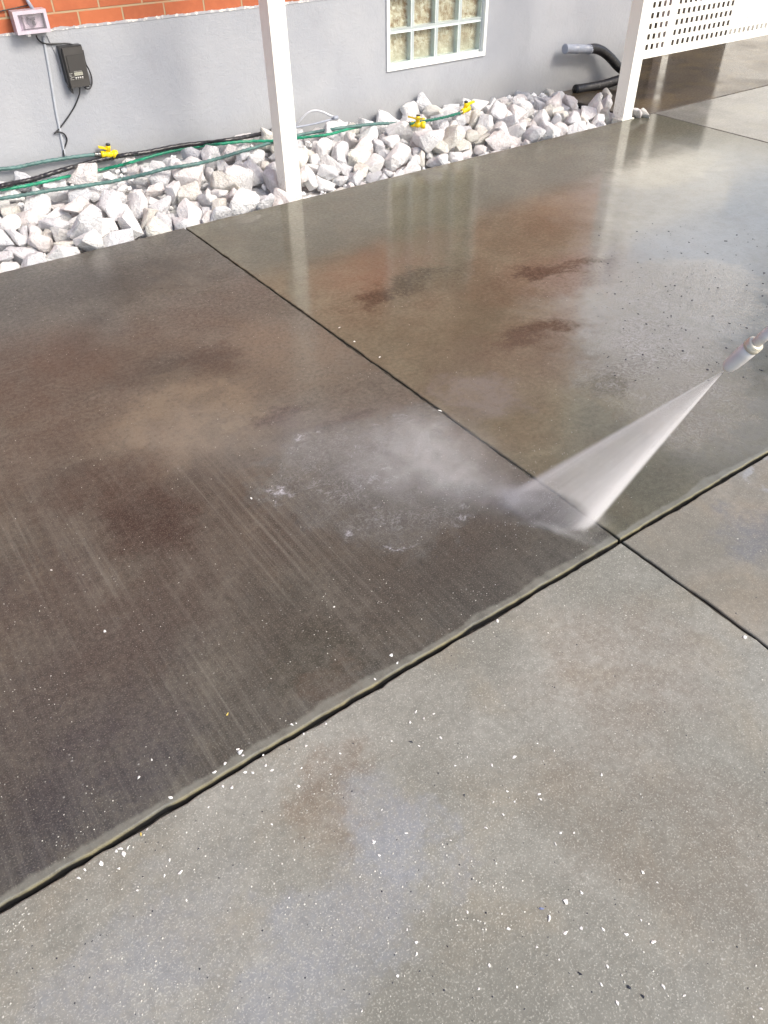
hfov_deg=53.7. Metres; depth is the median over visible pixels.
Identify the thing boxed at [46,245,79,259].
marble rock
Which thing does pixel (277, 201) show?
marble rock
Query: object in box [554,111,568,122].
marble rock
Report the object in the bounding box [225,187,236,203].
marble rock
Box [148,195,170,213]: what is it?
marble rock
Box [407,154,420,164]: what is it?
marble rock
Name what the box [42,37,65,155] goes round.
painted conduit
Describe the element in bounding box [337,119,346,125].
marble rock
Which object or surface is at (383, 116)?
marble rock
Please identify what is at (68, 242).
marble rock
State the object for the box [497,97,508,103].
marble rock
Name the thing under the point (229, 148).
marble rock
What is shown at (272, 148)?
marble rock
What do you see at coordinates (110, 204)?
marble rock
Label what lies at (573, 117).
marble rock
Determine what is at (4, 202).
marble rock
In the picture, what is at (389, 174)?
marble rock
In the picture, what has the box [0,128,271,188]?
garden hose
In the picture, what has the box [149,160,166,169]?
marble rock
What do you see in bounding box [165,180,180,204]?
marble rock
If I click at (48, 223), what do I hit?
marble rock
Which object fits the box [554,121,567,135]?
marble rock
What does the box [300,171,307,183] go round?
marble rock
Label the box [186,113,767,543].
concrete driveway
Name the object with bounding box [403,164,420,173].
marble rock
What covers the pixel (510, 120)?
marble rock
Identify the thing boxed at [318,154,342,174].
marble rock
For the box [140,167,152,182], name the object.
marble rock
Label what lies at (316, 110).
looped tube
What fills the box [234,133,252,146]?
marble rock
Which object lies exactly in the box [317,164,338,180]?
marble rock
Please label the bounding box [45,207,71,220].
marble rock
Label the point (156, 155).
garden hose
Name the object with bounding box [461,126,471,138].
marble rock
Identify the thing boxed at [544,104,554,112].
marble rock
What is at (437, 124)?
marble rock
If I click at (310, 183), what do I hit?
marble rock
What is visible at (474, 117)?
marble rock
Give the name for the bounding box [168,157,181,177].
marble rock
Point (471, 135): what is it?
marble rock
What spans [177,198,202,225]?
marble rock
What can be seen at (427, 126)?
marble rock
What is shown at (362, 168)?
marble rock
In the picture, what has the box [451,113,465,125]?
marble rock
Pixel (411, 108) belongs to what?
marble rock
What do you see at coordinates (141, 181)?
marble rock
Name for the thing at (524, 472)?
joint filler
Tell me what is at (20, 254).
marble rock
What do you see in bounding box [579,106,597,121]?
marble rock
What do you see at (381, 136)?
marble rock
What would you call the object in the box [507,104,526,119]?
marble rock
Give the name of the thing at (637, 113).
marble rock
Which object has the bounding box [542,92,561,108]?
marble rock
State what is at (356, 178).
marble rock
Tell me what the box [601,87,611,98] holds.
marble rock
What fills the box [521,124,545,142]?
marble rock
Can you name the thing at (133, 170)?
marble rock
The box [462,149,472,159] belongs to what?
marble rock
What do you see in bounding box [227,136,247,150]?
marble rock
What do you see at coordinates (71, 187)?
garden hose
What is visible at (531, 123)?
marble rock
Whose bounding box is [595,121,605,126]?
marble rock
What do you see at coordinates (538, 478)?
water droplets
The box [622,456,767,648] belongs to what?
concrete driveway
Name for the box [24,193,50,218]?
marble rock
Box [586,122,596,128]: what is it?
marble rock
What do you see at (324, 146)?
marble rock
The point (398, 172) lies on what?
marble rock
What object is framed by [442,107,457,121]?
marble rock
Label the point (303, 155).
marble rock
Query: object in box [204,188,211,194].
marble rock
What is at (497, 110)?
marble rock
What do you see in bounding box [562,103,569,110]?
marble rock
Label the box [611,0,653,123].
porch post
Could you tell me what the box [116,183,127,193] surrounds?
marble rock
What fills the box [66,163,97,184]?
marble rock
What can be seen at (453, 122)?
marble rock
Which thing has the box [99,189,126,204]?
marble rock
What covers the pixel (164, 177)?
marble rock
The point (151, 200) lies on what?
marble rock
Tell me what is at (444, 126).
marble rock
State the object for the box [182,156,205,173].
marble rock
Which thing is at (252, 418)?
concrete driveway
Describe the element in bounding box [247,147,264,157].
marble rock
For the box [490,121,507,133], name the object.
marble rock
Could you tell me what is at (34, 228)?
marble rock
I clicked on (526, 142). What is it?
marble rock
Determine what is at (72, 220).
marble rock
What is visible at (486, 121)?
marble rock
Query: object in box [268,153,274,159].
marble rock
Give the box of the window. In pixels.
[386,0,488,71]
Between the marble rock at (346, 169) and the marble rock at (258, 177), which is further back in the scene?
the marble rock at (346, 169)
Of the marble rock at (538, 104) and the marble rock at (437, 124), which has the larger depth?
the marble rock at (538, 104)
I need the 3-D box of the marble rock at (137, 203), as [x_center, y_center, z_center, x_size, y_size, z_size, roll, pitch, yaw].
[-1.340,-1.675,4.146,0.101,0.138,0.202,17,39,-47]
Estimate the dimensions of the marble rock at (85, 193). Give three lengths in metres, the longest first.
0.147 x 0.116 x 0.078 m
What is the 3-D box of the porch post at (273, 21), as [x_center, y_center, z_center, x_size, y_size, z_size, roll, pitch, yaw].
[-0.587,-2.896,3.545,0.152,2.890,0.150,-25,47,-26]
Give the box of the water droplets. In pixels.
[364,390,706,584]
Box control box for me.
[36,35,92,156]
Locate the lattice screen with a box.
[643,0,767,58]
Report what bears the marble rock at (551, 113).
on the gravel bed at (259, 190)
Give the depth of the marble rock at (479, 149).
5.07 m
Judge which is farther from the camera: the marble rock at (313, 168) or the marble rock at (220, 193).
the marble rock at (313, 168)
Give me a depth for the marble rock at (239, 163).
4.55 m
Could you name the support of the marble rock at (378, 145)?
on the gravel bed at (259, 190)
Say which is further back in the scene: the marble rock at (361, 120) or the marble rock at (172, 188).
the marble rock at (361, 120)
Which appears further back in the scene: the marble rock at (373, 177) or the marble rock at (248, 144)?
the marble rock at (248, 144)
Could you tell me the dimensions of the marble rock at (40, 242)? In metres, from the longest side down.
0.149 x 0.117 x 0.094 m
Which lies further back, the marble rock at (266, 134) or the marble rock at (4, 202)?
the marble rock at (266, 134)
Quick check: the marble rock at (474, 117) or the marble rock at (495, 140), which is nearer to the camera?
the marble rock at (495, 140)
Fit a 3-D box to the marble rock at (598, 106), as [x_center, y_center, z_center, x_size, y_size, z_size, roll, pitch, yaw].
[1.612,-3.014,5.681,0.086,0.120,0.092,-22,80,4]
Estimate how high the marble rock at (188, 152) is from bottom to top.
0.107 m
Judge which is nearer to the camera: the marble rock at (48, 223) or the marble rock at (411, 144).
the marble rock at (48, 223)
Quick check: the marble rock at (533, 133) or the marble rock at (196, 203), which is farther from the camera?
the marble rock at (533, 133)
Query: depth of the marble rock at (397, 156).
4.77 m
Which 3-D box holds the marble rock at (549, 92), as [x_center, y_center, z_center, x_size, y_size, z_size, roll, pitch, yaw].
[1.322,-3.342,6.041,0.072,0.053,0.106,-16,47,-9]
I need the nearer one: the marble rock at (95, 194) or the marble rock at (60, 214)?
the marble rock at (60, 214)
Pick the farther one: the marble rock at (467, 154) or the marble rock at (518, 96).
the marble rock at (518, 96)
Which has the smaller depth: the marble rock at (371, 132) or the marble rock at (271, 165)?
the marble rock at (271, 165)
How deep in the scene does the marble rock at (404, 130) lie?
4.99 m
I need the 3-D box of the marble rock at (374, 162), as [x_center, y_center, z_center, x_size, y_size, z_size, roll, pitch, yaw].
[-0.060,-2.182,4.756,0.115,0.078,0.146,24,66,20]
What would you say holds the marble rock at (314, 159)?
on the gravel bed at (259, 190)
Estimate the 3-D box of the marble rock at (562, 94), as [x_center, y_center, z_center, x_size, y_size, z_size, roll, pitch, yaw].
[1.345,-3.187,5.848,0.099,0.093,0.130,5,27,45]
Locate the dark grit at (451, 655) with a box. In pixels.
[3,223,766,1020]
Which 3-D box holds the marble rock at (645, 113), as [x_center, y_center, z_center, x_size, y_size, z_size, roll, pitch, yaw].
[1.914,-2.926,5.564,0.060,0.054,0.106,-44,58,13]
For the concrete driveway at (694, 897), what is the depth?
1.50 m
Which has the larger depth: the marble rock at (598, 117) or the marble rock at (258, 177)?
the marble rock at (598, 117)
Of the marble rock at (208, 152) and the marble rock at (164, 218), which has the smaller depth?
the marble rock at (164, 218)
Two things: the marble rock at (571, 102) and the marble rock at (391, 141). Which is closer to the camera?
the marble rock at (391, 141)
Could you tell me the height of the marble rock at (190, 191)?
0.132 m
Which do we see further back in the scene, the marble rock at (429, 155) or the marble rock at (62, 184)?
the marble rock at (429, 155)
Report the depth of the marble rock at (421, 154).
4.87 m
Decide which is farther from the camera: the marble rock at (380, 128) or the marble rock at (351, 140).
the marble rock at (380, 128)
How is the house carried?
on the ground
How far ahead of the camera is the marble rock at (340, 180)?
4.60 m
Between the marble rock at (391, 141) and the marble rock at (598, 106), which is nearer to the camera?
the marble rock at (391, 141)
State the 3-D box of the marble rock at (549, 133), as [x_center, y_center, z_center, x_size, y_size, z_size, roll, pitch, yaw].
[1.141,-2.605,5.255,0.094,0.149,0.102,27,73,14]
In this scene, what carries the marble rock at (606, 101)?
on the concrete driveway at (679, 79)
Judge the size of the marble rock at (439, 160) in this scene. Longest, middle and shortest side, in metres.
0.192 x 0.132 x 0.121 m
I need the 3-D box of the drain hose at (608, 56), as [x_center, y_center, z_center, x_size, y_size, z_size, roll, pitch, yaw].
[1.723,-3.599,6.111,0.758,0.376,0.168,-16,43,-17]
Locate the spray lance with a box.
[723,326,767,371]
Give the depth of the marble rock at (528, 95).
5.83 m
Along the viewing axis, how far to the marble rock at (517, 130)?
5.18 m
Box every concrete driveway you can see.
[0,228,617,912]
[0,543,767,1023]
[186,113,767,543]
[563,23,767,117]
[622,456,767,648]
[654,86,767,142]
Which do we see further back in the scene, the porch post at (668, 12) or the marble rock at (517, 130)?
the porch post at (668, 12)
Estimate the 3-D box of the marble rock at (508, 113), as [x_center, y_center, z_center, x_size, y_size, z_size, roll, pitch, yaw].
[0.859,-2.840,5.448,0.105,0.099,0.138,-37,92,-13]
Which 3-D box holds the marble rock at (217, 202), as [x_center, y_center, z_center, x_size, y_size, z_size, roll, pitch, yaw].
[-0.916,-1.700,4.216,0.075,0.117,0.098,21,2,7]
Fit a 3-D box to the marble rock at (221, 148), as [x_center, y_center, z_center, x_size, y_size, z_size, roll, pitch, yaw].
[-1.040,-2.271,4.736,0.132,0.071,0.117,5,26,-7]
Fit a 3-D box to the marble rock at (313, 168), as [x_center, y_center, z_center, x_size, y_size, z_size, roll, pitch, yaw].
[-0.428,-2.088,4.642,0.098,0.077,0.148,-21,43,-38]
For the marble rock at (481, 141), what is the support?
on the gravel bed at (259, 190)
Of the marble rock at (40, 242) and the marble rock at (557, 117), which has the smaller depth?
the marble rock at (40, 242)
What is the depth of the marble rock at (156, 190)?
4.23 m
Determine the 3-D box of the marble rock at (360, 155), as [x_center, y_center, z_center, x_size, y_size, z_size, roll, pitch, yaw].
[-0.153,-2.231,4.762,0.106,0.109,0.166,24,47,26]
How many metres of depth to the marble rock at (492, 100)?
5.58 m
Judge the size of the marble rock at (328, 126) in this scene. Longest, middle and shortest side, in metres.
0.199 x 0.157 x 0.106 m
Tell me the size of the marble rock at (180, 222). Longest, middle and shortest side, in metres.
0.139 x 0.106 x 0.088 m
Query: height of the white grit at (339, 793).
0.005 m
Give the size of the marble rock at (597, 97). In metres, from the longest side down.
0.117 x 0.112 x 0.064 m
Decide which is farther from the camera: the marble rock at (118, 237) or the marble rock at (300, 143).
the marble rock at (300, 143)
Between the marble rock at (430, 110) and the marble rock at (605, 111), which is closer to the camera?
the marble rock at (430, 110)
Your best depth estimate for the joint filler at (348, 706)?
1.80 m
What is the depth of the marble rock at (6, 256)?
3.69 m
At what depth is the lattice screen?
5.48 m
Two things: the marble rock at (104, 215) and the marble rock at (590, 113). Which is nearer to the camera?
the marble rock at (104, 215)
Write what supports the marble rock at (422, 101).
on the gravel bed at (259, 190)
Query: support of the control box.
attached to the house
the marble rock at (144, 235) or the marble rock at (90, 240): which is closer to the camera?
the marble rock at (90, 240)
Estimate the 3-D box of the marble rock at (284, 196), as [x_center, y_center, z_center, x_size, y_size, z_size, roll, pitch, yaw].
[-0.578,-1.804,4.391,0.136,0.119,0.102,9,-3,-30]
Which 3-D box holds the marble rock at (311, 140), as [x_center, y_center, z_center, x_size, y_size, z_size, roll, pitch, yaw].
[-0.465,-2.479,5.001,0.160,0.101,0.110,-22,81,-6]
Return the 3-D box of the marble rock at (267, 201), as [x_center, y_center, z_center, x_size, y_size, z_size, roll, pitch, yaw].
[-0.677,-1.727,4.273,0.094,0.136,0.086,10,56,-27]
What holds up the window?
in the house
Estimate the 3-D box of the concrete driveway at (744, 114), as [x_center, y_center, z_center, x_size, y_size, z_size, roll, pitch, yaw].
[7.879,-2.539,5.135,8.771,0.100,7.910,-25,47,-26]
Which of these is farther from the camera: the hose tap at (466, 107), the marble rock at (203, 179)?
the hose tap at (466, 107)
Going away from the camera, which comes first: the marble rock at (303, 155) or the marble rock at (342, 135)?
the marble rock at (303, 155)
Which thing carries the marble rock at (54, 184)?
on the gravel bed at (259, 190)
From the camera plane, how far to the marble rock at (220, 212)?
4.12 m
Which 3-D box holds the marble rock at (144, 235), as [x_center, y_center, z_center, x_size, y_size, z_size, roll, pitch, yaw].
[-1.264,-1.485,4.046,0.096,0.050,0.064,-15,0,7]
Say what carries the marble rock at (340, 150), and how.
on the gravel bed at (259, 190)
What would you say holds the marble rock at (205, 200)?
on the gravel bed at (259, 190)
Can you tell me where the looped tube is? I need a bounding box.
[296,109,338,125]
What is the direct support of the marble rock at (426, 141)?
on the marble rock at (429, 155)
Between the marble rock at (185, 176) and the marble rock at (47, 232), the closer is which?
the marble rock at (47, 232)
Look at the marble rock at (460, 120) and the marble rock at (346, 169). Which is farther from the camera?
the marble rock at (460, 120)
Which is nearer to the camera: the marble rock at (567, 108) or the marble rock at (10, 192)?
the marble rock at (10, 192)
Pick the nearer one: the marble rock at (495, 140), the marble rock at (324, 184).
the marble rock at (324, 184)
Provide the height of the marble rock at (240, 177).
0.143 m
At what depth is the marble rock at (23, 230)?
3.88 m
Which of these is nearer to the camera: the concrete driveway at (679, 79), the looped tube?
the looped tube
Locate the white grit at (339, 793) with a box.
[1,235,767,1023]
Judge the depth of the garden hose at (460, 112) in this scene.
5.12 m
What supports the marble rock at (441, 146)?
on the gravel bed at (259, 190)
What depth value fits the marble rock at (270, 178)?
4.44 m
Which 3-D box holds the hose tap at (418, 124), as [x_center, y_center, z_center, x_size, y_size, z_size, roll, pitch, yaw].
[0.222,-2.567,4.983,0.154,0.086,0.087,27,48,28]
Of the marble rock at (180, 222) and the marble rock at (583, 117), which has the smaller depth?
the marble rock at (180, 222)
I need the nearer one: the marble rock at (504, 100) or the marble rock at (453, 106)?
the marble rock at (453, 106)
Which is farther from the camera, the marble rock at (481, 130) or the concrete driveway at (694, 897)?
the marble rock at (481, 130)
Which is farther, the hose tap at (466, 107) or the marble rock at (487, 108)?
the marble rock at (487, 108)
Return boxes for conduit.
[26,0,33,8]
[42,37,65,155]
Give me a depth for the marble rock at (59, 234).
3.88 m
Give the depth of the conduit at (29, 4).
3.84 m
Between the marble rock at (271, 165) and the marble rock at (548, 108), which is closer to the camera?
the marble rock at (271, 165)
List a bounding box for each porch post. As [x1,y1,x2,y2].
[258,0,301,200]
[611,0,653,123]
[655,0,679,47]
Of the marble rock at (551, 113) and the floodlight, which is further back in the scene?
the marble rock at (551, 113)
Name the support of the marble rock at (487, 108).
on the gravel bed at (259, 190)
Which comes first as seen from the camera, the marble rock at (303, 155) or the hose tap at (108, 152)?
the hose tap at (108, 152)
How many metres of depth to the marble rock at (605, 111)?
5.56 m
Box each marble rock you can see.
[0,181,20,200]
[0,194,9,212]
[0,203,20,216]
[0,214,20,230]
[0,229,16,251]
[0,251,13,263]
[0,262,20,272]
[4,227,28,246]
[5,246,37,263]
[14,171,41,191]
[16,208,40,230]
[19,225,27,238]
[21,252,46,267]
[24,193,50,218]
[27,224,42,234]
[27,232,52,252]
[31,186,39,190]
[38,217,70,230]
[42,175,60,188]
[42,229,53,239]
[45,190,67,201]
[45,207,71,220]
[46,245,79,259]
[50,227,71,241]
[51,203,64,210]
[53,240,78,248]
[58,182,67,186]
[60,196,89,214]
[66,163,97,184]
[67,187,91,202]
[67,204,101,238]
[69,216,77,225]
[73,229,103,251]
[89,187,100,201]
[96,201,106,217]
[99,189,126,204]
[99,190,123,220]
[101,218,118,238]
[102,228,133,247]
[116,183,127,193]
[117,206,143,239]
[122,156,136,166]
[127,166,141,175]
[127,191,147,221]
[132,177,147,185]
[133,189,143,192]
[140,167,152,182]
[140,229,146,237]
[141,208,158,228]
[144,183,164,196]
[145,216,171,236]
[146,197,158,204]
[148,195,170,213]
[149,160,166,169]
[149,170,171,186]
[155,212,173,230]
[162,158,178,165]
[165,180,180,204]
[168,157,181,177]
[171,216,190,229]
[172,162,202,189]
[177,181,199,203]
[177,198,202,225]
[180,147,202,160]
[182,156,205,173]
[190,201,200,208]
[197,193,216,206]
[201,145,220,169]
[201,171,205,184]
[201,207,211,216]
[202,210,211,222]
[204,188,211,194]
[205,167,213,182]
[209,143,226,154]
[209,171,239,191]
[210,206,232,221]
[211,189,227,197]
[211,198,226,211]
[216,160,228,170]
[221,144,235,161]
[223,165,252,189]
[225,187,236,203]
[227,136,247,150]
[228,189,259,216]
[233,160,242,166]
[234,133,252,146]
[235,151,250,162]
[242,159,264,185]
[246,153,264,164]
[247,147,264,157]
[256,193,274,209]
[259,127,272,150]
[260,161,269,170]
[263,169,277,193]
[265,161,275,169]
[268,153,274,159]
[270,144,274,153]
[272,198,283,206]
[273,187,295,203]
[297,139,303,147]
[298,148,308,168]
[300,164,317,190]
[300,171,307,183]
[304,127,322,142]
[306,153,319,164]
[306,163,319,176]
[316,137,332,160]
[316,175,334,190]
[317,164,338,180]
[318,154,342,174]
[321,121,341,141]
[331,141,348,164]
[333,176,348,185]
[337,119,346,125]
[338,162,352,175]
[341,132,352,140]
[344,132,358,149]
[345,122,358,134]
[346,182,354,187]
[347,147,370,166]
[349,170,362,185]
[353,163,368,176]
[354,135,373,154]
[358,118,372,131]
[359,126,377,141]
[364,153,384,172]
[365,171,381,182]
[372,138,384,153]
[376,110,396,125]
[377,125,386,134]
[378,133,386,139]
[378,149,389,158]
[379,173,387,179]
[381,134,399,148]
[382,170,393,177]
[384,142,410,170]
[385,121,416,140]
[393,169,403,176]
[400,101,419,116]
[400,114,415,121]
[400,139,408,145]
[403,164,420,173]
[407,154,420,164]
[409,136,416,146]
[410,147,421,154]
[412,129,444,152]
[415,122,431,130]
[416,92,431,113]
[418,150,424,166]
[423,105,443,117]
[424,151,433,158]
[426,153,448,167]
[432,115,448,129]
[432,140,448,153]
[438,124,448,129]
[440,125,465,153]
[442,104,459,108]
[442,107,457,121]
[448,152,462,162]
[449,120,457,125]
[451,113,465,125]
[454,139,472,152]
[458,106,470,123]
[460,98,470,105]
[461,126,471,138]
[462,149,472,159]
[465,129,479,141]
[469,109,482,128]
[471,99,488,110]
[473,145,486,154]
[474,125,487,136]
[475,133,490,144]
[477,113,493,131]
[484,105,491,113]
[485,130,512,150]
[487,100,506,123]
[488,97,494,104]
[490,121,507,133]
[495,115,518,128]
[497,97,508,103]
[505,109,512,116]
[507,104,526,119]
[508,94,527,101]
[508,122,525,137]
[510,135,521,146]
[513,97,533,117]
[514,91,531,100]
[518,118,529,126]
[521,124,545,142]
[521,139,530,145]
[526,121,536,128]
[532,109,550,125]
[534,98,544,110]
[538,97,550,102]
[539,120,560,136]
[540,124,554,140]
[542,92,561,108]
[544,89,553,96]
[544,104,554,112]
[547,106,563,119]
[551,112,561,124]
[552,91,564,99]
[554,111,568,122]
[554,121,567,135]
[562,95,577,111]
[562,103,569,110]
[564,110,580,126]
[566,121,587,134]
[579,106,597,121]
[580,114,588,121]
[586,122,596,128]
[588,92,602,106]
[591,113,604,125]
[592,100,602,112]
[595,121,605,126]
[600,107,610,124]
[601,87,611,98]
[601,95,612,108]
[609,112,613,120]
[632,108,641,117]
[640,108,649,117]
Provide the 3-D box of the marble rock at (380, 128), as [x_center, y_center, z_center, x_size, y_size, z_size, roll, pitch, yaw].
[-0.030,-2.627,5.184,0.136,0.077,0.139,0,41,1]
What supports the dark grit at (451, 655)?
on the concrete driveway at (694, 897)
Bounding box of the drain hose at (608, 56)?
[562,43,620,93]
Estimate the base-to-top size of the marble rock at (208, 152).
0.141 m
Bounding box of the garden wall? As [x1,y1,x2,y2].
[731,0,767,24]
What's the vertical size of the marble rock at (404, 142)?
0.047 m
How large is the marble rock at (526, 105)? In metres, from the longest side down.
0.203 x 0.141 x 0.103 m
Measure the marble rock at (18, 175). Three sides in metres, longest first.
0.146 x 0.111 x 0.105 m
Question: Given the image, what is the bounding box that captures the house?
[0,0,631,181]
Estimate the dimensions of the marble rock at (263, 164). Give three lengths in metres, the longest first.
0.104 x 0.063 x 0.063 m
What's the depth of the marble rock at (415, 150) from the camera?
4.90 m
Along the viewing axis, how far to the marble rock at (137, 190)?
4.22 m
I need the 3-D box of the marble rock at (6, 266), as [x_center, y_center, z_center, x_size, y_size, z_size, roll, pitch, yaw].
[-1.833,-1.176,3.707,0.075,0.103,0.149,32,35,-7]
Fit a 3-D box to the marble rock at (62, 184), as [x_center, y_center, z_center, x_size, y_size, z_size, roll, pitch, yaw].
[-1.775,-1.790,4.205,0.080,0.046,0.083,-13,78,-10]
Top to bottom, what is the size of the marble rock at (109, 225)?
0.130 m
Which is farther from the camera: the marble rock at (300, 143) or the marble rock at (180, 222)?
the marble rock at (300, 143)
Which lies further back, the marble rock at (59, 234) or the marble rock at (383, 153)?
the marble rock at (383, 153)
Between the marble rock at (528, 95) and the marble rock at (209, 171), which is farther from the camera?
the marble rock at (528, 95)
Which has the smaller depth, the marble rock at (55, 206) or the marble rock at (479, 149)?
the marble rock at (55, 206)
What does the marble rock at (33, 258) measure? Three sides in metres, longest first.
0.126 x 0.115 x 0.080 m
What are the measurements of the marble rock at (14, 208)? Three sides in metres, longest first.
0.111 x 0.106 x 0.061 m
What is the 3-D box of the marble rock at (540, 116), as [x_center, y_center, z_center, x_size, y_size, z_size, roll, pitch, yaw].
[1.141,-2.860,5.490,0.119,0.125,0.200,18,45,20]
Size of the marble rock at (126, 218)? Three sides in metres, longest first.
0.174 x 0.118 x 0.117 m
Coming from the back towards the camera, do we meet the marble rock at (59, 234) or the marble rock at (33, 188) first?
the marble rock at (33, 188)
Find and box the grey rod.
[296,118,332,127]
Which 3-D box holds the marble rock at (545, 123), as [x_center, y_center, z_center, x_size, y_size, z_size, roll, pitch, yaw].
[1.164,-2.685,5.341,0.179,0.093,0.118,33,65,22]
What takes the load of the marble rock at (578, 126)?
on the gravel bed at (259, 190)
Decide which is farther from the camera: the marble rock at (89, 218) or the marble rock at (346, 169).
the marble rock at (346, 169)
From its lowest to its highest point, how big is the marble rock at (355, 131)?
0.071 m
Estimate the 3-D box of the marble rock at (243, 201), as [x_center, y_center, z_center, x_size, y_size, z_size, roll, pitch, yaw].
[-0.800,-1.712,4.235,0.214,0.157,0.125,-18,68,25]
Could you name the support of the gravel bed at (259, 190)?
on the ground
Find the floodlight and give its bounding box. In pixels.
[8,7,50,36]
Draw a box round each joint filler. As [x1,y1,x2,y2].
[0,460,760,913]
[186,229,767,649]
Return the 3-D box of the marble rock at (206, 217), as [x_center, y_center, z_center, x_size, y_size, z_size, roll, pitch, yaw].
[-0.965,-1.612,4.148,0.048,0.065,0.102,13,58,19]
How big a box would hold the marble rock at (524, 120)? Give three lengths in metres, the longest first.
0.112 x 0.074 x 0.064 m
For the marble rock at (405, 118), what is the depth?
5.23 m
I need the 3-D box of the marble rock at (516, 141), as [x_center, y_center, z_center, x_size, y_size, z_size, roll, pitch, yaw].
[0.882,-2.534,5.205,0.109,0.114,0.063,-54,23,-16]
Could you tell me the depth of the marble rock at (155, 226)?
3.97 m
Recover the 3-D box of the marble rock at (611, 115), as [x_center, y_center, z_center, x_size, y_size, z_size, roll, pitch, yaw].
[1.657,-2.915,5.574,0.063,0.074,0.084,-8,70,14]
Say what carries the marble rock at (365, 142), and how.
on the gravel bed at (259, 190)
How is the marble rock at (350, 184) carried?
on the gravel bed at (259, 190)
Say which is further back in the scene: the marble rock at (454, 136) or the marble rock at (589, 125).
the marble rock at (589, 125)
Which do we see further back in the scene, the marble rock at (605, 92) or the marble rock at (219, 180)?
the marble rock at (605, 92)
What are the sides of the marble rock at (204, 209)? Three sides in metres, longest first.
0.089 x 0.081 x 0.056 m
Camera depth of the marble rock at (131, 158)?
4.46 m
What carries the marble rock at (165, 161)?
on the gravel bed at (259, 190)
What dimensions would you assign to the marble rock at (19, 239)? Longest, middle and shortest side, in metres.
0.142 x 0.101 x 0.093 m
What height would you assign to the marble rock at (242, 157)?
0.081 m
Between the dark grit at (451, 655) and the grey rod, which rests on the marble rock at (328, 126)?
the grey rod
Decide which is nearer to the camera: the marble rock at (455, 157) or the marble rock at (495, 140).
the marble rock at (455, 157)
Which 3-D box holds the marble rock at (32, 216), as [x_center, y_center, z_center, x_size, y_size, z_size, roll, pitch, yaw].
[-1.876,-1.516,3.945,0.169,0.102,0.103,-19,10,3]
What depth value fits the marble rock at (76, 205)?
4.00 m
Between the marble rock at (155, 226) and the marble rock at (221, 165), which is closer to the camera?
the marble rock at (155, 226)
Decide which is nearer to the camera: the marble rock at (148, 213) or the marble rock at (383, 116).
the marble rock at (148, 213)
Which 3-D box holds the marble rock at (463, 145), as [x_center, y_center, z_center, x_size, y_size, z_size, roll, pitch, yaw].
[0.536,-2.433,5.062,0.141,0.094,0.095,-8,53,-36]
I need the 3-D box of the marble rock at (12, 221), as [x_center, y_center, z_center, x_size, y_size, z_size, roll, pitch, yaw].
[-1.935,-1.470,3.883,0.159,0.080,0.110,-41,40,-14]
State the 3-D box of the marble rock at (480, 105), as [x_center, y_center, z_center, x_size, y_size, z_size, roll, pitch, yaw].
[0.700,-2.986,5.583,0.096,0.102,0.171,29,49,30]
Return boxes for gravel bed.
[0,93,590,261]
[0,95,580,265]
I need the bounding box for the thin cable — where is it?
[0,5,27,11]
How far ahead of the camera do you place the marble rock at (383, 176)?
4.65 m
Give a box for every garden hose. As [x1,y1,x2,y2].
[0,121,409,200]
[0,127,361,190]
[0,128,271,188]
[0,152,100,170]
[409,110,462,124]
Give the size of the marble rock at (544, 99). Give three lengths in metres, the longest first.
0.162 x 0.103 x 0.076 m
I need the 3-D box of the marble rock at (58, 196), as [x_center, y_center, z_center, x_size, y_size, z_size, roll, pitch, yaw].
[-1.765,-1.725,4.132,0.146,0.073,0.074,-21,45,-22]
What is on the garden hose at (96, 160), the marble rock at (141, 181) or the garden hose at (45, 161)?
the garden hose at (45, 161)
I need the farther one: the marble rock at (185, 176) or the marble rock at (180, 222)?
the marble rock at (185, 176)
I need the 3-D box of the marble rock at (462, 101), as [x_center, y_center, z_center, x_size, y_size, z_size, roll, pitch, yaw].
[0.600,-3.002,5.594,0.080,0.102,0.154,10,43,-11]
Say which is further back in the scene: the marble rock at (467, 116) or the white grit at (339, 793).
the marble rock at (467, 116)
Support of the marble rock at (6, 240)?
on the gravel bed at (259, 190)
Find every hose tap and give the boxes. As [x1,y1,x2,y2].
[98,143,117,157]
[408,114,425,128]
[461,100,474,113]

